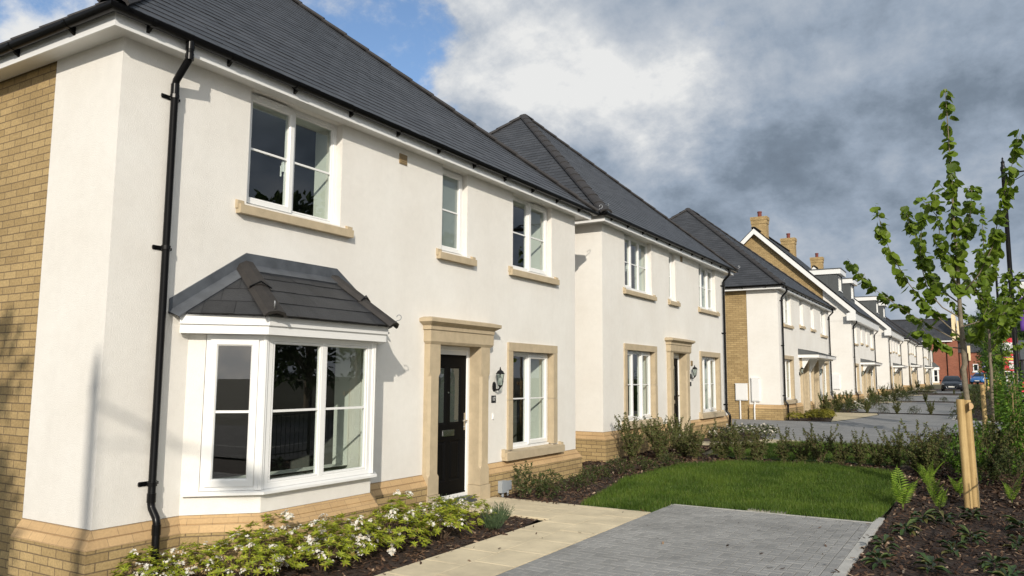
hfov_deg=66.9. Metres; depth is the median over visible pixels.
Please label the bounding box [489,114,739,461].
house
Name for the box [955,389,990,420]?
planting bed
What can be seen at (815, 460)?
lawn soil
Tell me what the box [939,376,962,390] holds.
parked car
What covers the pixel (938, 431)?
bed shrub
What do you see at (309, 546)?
azalea bush
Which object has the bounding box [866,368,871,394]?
door
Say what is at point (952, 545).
evergreen plant
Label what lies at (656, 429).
twiggy shrub
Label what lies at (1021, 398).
hedge whip
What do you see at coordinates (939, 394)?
planting bed
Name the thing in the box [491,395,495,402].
house number plate
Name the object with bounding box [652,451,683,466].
shrub
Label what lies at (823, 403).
shrub
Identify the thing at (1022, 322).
street banner
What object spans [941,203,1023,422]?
young tree
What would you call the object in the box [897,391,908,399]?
shrub
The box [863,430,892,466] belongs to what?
twiggy shrub
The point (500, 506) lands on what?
lavender plant
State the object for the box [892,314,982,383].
brick house
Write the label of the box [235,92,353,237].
window
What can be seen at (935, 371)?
bay window
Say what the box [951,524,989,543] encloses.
evergreen plant
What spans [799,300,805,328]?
window
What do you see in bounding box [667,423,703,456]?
twiggy shrub
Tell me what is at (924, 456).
bed shrub
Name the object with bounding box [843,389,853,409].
shrub
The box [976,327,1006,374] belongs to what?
street tree
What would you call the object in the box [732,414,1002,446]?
driveway
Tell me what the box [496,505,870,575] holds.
driveway
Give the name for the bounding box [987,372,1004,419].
hedge whip
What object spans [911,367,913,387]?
door
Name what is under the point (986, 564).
evergreen plant
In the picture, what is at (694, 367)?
wall lantern
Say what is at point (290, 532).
azalea bush
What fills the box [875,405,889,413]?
shrub
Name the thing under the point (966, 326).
woodland tree
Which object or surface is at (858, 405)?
white flowering shrub
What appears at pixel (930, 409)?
shrub
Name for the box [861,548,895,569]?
evergreen plant
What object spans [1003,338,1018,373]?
site sign
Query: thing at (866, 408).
shrub
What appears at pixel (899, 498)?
fern
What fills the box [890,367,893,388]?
window
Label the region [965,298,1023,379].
woodland tree
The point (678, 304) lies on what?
window
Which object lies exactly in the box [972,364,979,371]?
window
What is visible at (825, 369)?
window
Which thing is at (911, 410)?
shrub
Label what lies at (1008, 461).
bed shrub
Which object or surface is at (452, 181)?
window
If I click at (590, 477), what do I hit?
shrub
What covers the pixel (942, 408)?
driveway
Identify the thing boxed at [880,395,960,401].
driveway
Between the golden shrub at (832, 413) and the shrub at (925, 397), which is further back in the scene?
the shrub at (925, 397)
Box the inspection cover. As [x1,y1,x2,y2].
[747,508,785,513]
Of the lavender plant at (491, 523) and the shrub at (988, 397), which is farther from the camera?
the shrub at (988, 397)
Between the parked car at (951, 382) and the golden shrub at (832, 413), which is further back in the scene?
the parked car at (951, 382)
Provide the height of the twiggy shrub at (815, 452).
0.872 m
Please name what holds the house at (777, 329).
on the ground at (936, 386)
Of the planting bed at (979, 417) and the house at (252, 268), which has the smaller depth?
the house at (252, 268)
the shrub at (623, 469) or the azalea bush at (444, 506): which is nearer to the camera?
the azalea bush at (444, 506)
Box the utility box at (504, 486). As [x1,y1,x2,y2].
[498,480,511,496]
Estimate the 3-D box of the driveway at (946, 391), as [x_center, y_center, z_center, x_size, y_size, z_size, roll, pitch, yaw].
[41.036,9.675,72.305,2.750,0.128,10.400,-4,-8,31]
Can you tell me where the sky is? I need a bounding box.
[0,0,1023,333]
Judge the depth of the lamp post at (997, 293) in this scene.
42.87 m
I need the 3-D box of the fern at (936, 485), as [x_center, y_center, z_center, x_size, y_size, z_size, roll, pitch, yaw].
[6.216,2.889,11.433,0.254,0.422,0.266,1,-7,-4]
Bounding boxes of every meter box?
[735,383,747,418]
[751,378,759,419]
[832,374,839,390]
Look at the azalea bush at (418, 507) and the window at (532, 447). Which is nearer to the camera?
the azalea bush at (418, 507)
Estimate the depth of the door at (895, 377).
66.12 m
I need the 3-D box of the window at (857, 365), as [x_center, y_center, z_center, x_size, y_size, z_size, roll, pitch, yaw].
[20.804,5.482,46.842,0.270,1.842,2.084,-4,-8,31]
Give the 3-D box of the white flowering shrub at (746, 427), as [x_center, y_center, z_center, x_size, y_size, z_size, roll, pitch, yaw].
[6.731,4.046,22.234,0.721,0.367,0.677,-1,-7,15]
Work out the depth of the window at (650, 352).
17.90 m
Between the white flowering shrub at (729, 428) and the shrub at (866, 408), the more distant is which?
the shrub at (866, 408)
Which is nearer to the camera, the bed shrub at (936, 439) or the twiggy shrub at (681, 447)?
the bed shrub at (936, 439)
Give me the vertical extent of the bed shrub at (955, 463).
0.935 m
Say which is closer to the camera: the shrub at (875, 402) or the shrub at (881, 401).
the shrub at (875, 402)
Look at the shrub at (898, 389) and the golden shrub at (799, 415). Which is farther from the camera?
the shrub at (898, 389)
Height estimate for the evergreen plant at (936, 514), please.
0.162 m
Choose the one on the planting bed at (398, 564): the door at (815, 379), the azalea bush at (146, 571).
the azalea bush at (146, 571)
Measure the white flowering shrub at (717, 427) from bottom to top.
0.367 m
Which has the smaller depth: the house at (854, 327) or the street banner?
the street banner
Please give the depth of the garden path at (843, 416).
31.91 m
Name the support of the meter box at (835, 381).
attached to the house at (854, 327)
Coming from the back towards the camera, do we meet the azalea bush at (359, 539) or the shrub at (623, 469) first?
the shrub at (623, 469)
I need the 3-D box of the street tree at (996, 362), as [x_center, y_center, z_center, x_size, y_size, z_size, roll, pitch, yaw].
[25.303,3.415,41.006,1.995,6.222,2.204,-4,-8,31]
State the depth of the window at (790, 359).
30.65 m
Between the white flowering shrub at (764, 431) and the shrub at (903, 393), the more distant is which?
the shrub at (903, 393)
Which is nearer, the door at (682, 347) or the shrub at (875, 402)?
the door at (682, 347)
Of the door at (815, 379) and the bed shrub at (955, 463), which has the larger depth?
the door at (815, 379)
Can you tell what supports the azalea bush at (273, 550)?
on the planting bed at (398, 564)
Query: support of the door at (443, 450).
in the house at (252, 268)
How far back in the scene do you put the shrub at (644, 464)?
14.32 m
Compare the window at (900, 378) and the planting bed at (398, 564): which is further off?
the window at (900, 378)
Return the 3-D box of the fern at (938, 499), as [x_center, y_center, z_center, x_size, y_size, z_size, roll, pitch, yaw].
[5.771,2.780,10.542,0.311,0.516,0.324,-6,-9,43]
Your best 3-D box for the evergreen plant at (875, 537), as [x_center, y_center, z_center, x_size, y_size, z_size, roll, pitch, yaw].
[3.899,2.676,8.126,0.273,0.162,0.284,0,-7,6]
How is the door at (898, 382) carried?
in the house at (889, 338)
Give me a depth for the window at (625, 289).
18.10 m
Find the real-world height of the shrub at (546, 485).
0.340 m
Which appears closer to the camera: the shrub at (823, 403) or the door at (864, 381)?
the shrub at (823, 403)
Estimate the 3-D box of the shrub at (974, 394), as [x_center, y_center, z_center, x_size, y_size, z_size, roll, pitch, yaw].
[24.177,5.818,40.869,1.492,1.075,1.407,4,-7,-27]
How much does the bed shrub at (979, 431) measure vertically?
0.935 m
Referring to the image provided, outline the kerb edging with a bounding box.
[671,504,884,575]
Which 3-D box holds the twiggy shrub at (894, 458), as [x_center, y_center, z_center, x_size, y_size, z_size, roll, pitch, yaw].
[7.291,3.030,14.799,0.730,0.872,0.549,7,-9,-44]
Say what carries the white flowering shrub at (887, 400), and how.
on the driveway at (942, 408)
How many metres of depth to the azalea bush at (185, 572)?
6.76 m
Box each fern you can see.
[890,465,918,507]
[911,461,943,487]
[922,474,947,510]
[924,471,944,494]
[947,475,962,496]
[1002,472,1023,501]
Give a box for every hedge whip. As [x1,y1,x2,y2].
[986,365,1000,412]
[986,366,1002,414]
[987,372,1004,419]
[992,375,1020,428]
[993,365,1023,430]
[993,380,1023,446]
[995,369,1023,468]
[999,365,1023,420]
[1000,389,1023,475]
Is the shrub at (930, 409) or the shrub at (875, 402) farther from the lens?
the shrub at (875, 402)
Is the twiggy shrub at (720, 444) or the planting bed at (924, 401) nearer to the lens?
the twiggy shrub at (720, 444)
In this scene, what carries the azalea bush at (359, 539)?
on the planting bed at (398, 564)
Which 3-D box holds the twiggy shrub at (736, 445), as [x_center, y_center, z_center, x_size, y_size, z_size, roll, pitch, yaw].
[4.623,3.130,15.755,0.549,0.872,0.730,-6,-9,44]
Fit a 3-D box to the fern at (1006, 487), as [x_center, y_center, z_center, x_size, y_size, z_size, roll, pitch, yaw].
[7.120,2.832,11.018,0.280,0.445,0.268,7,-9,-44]
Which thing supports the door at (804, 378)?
in the house at (777, 329)
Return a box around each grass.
[581,458,903,521]
[711,440,916,465]
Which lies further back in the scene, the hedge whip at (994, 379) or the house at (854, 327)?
the house at (854, 327)
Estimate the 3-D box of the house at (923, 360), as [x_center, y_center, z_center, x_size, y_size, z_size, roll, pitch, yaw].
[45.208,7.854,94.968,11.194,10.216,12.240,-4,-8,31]
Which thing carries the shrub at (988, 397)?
on the planting bed at (979, 417)
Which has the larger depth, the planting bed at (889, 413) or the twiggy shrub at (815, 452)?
the planting bed at (889, 413)
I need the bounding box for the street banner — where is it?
[1018,282,1023,330]
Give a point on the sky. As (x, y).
(808, 115)
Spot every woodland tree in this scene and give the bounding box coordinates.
[956,315,981,355]
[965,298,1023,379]
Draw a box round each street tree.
[966,311,1010,400]
[971,294,1012,379]
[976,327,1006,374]
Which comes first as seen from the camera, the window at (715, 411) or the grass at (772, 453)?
the grass at (772, 453)
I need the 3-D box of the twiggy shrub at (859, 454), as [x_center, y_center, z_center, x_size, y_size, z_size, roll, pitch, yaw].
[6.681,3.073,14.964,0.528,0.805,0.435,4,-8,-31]
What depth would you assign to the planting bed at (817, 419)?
29.28 m
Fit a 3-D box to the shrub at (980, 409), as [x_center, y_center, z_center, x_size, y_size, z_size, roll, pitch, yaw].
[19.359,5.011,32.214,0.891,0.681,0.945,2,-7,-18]
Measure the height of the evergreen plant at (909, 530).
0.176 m
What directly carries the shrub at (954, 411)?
on the planting bed at (979, 417)
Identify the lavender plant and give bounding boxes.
[434,493,466,515]
[479,509,509,529]
[483,501,514,520]
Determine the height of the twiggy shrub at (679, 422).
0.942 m
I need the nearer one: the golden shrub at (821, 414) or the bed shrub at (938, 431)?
the bed shrub at (938, 431)
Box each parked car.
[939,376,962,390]
[970,373,987,383]
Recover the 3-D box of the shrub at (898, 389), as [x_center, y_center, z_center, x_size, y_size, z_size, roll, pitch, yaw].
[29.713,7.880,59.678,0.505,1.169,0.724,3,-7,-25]
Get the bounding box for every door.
[419,316,501,513]
[664,337,694,433]
[800,358,810,412]
[811,360,819,409]
[861,365,866,400]
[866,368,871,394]
[893,367,896,388]
[897,371,899,388]
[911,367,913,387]
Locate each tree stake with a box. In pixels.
[956,399,979,507]
[980,384,989,431]
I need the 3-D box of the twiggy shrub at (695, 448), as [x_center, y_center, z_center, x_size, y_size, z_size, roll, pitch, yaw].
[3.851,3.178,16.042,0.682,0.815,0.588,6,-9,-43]
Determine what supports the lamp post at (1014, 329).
on the pavement
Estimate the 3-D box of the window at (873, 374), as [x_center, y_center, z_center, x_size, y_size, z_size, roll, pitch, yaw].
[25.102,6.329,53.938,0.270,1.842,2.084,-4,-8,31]
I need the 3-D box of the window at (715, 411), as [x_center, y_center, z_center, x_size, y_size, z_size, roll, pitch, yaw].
[5.640,2.759,22.167,0.270,1.842,2.219,-4,-8,31]
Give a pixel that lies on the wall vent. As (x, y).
(403, 159)
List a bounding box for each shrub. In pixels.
[511,460,534,497]
[527,476,565,499]
[528,468,566,490]
[565,469,597,490]
[577,464,611,480]
[605,455,635,474]
[614,412,650,461]
[630,455,657,470]
[639,416,669,453]
[640,415,684,459]
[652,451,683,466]
[665,413,692,451]
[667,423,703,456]
[677,423,707,459]
[706,417,734,458]
[708,425,729,436]
[720,424,743,432]
[726,420,754,459]
[736,423,759,434]
[740,426,776,460]
[754,424,777,435]
[757,423,777,431]
[773,424,794,460]
[786,411,803,420]
[787,432,817,461]
[803,410,817,420]
[803,422,838,462]
[814,411,831,420]
[816,400,835,410]
[818,392,831,409]
[822,410,837,418]
[823,433,854,464]
[830,391,843,411]
[837,399,857,412]
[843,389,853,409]
[844,401,864,410]
[845,429,868,465]
[856,398,872,404]
[862,398,879,406]
[862,399,870,412]
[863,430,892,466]
[866,386,874,399]
[872,395,888,405]
[874,425,907,466]
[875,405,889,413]
[876,395,894,403]
[878,384,889,399]
[886,391,898,399]
[891,400,901,413]
[894,383,901,392]
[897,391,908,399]
[897,435,936,469]
[899,419,949,476]
[907,390,917,395]
[908,406,921,413]
[910,431,953,455]
[918,438,959,475]
[922,392,927,401]
[925,401,934,414]
[930,427,958,452]
[938,432,994,480]
[948,407,974,418]
[953,423,992,448]
[954,388,986,403]
[959,393,976,413]
[972,398,987,410]
[973,388,990,402]
[973,402,990,414]
[973,416,1002,439]
[973,420,1016,479]
[974,424,994,440]
[977,446,1023,486]
[979,417,1023,467]
[985,414,1023,445]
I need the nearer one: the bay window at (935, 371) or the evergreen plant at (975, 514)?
the evergreen plant at (975, 514)
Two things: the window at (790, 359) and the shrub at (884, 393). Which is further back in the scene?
the shrub at (884, 393)
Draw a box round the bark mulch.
[179,445,1023,575]
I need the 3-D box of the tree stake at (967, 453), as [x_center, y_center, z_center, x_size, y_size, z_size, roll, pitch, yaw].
[6.376,2.407,10.829,0.216,1.690,0.305,-4,-8,31]
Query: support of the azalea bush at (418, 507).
on the planting bed at (398, 564)
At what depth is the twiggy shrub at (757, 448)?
15.79 m
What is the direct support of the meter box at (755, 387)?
attached to the house at (777, 329)
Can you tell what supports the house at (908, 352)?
on the ground at (936, 386)
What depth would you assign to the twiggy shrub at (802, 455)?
15.46 m
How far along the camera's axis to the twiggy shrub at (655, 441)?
15.84 m
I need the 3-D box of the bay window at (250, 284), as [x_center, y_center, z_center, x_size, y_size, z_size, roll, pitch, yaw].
[-2.265,0.963,8.340,1.191,2.554,3.061,-4,-8,31]
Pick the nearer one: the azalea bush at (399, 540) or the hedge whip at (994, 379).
the azalea bush at (399, 540)
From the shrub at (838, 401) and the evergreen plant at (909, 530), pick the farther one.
the shrub at (838, 401)
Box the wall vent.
[399,153,406,165]
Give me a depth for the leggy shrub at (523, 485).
11.68 m
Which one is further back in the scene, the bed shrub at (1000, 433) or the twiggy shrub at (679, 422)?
the twiggy shrub at (679, 422)
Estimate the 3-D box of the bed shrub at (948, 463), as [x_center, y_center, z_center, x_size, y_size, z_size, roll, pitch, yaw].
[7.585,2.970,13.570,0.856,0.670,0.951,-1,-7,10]
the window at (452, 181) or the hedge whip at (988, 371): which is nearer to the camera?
the window at (452, 181)
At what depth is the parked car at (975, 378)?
96.68 m
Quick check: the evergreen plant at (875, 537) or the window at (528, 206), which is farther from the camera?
the window at (528, 206)
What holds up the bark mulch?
on the planting bed at (398, 564)
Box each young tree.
[843,89,1023,505]
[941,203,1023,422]
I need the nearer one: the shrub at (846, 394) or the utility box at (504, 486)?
the utility box at (504, 486)
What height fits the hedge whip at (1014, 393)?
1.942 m
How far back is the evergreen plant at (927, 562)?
7.27 m
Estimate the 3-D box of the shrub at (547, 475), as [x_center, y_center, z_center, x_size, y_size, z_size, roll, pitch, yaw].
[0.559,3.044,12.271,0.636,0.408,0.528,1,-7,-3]
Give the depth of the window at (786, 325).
30.62 m
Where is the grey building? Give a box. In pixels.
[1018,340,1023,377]
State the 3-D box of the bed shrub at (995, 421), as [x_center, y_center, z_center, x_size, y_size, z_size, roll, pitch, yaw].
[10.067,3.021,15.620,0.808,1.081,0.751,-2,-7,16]
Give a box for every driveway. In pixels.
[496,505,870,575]
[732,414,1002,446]
[843,402,956,413]
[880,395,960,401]
[933,390,962,392]
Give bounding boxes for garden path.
[375,497,650,575]
[702,439,801,445]
[805,412,877,421]
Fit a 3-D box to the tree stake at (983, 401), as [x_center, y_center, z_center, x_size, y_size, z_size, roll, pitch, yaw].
[11.683,3.224,19.069,0.216,1.690,0.305,-4,-8,31]
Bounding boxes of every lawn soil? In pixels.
[711,444,910,466]
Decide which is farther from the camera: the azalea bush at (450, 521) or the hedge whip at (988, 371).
the hedge whip at (988, 371)
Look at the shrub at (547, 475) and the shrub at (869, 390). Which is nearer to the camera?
the shrub at (547, 475)
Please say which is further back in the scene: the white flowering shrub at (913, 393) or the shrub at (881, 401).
the white flowering shrub at (913, 393)
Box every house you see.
[0,0,602,575]
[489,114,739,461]
[669,208,836,420]
[740,211,882,402]
[810,253,907,394]
[885,316,934,388]
[886,320,922,391]
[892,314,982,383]
[928,348,939,384]
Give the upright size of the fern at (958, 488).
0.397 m
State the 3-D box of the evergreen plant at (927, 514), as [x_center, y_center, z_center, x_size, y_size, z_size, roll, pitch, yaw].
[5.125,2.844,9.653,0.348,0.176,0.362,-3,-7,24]
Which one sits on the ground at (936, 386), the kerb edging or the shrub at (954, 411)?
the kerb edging
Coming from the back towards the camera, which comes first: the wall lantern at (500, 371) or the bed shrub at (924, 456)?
the bed shrub at (924, 456)
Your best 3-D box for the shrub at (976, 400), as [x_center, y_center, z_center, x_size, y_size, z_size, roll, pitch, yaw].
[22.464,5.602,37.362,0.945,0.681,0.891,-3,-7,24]
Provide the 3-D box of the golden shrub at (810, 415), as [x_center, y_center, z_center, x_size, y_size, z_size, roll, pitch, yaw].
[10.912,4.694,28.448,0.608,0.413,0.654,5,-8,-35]
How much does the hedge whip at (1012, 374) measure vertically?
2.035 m
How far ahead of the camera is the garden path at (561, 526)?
8.57 m
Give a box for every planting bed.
[181,512,537,575]
[700,432,762,440]
[785,416,831,421]
[840,412,953,415]
[895,401,954,402]
[910,393,961,395]
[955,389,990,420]
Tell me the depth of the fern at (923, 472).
12.22 m
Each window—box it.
[168,253,401,515]
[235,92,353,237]
[436,168,476,266]
[501,342,564,460]
[508,196,559,284]
[622,343,662,428]
[623,235,656,300]
[668,253,680,306]
[698,265,719,315]
[699,351,725,418]
[783,293,793,328]
[784,355,797,403]
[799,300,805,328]
[810,305,816,331]
[820,309,827,337]
[822,361,831,398]
[854,363,861,393]
[872,367,876,391]
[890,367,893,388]
[899,371,902,387]
[932,362,939,383]
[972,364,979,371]
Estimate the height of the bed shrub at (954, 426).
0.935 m
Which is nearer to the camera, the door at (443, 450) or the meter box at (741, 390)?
the door at (443, 450)
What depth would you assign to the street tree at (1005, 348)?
52.66 m
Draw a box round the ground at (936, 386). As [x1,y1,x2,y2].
[525,383,987,526]
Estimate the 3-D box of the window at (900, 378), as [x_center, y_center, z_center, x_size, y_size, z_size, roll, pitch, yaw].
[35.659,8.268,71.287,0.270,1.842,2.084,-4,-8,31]
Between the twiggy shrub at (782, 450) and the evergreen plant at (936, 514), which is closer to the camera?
the evergreen plant at (936, 514)
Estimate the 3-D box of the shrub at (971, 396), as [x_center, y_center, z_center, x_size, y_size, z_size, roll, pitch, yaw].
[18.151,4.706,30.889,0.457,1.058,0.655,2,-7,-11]
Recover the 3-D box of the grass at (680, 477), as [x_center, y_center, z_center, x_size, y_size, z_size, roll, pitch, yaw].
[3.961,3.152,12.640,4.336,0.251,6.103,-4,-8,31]
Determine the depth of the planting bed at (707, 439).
21.30 m
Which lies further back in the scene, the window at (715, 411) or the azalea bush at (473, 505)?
the window at (715, 411)
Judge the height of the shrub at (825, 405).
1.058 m
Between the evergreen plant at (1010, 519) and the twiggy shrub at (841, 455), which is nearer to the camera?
the evergreen plant at (1010, 519)
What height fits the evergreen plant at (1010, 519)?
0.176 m
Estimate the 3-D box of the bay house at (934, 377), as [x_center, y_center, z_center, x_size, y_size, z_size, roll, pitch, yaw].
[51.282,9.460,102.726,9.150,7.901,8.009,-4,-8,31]
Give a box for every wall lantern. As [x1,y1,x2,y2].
[492,367,504,391]
[690,365,696,378]
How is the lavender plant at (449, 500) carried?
on the planting bed at (398, 564)
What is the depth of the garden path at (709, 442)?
19.80 m
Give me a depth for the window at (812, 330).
35.21 m
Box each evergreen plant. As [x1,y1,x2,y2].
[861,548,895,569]
[868,534,900,551]
[889,519,921,535]
[908,509,937,523]
[912,551,951,573]
[932,510,957,524]
[937,540,968,556]
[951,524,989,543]
[957,506,989,519]
[977,552,1010,572]
[985,565,1023,575]
[1002,515,1023,531]
[1002,534,1023,549]
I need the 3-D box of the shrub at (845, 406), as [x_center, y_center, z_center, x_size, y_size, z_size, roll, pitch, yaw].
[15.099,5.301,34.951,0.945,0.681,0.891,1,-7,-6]
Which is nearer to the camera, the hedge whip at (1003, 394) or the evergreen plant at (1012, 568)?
the evergreen plant at (1012, 568)
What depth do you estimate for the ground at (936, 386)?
24.29 m
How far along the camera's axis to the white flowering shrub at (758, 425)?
22.17 m
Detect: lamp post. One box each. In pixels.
[995,275,1023,384]
[1000,157,1023,394]
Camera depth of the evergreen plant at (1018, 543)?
8.22 m
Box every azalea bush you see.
[108,545,181,575]
[156,541,229,575]
[201,522,298,575]
[231,509,308,570]
[282,517,363,571]
[313,512,389,558]
[357,502,436,555]
[367,489,435,540]
[407,496,476,539]
[417,498,466,528]
[448,494,496,527]
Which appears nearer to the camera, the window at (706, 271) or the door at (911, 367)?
the window at (706, 271)
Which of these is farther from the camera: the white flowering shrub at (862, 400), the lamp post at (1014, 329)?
the white flowering shrub at (862, 400)
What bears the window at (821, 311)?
in the house at (777, 329)

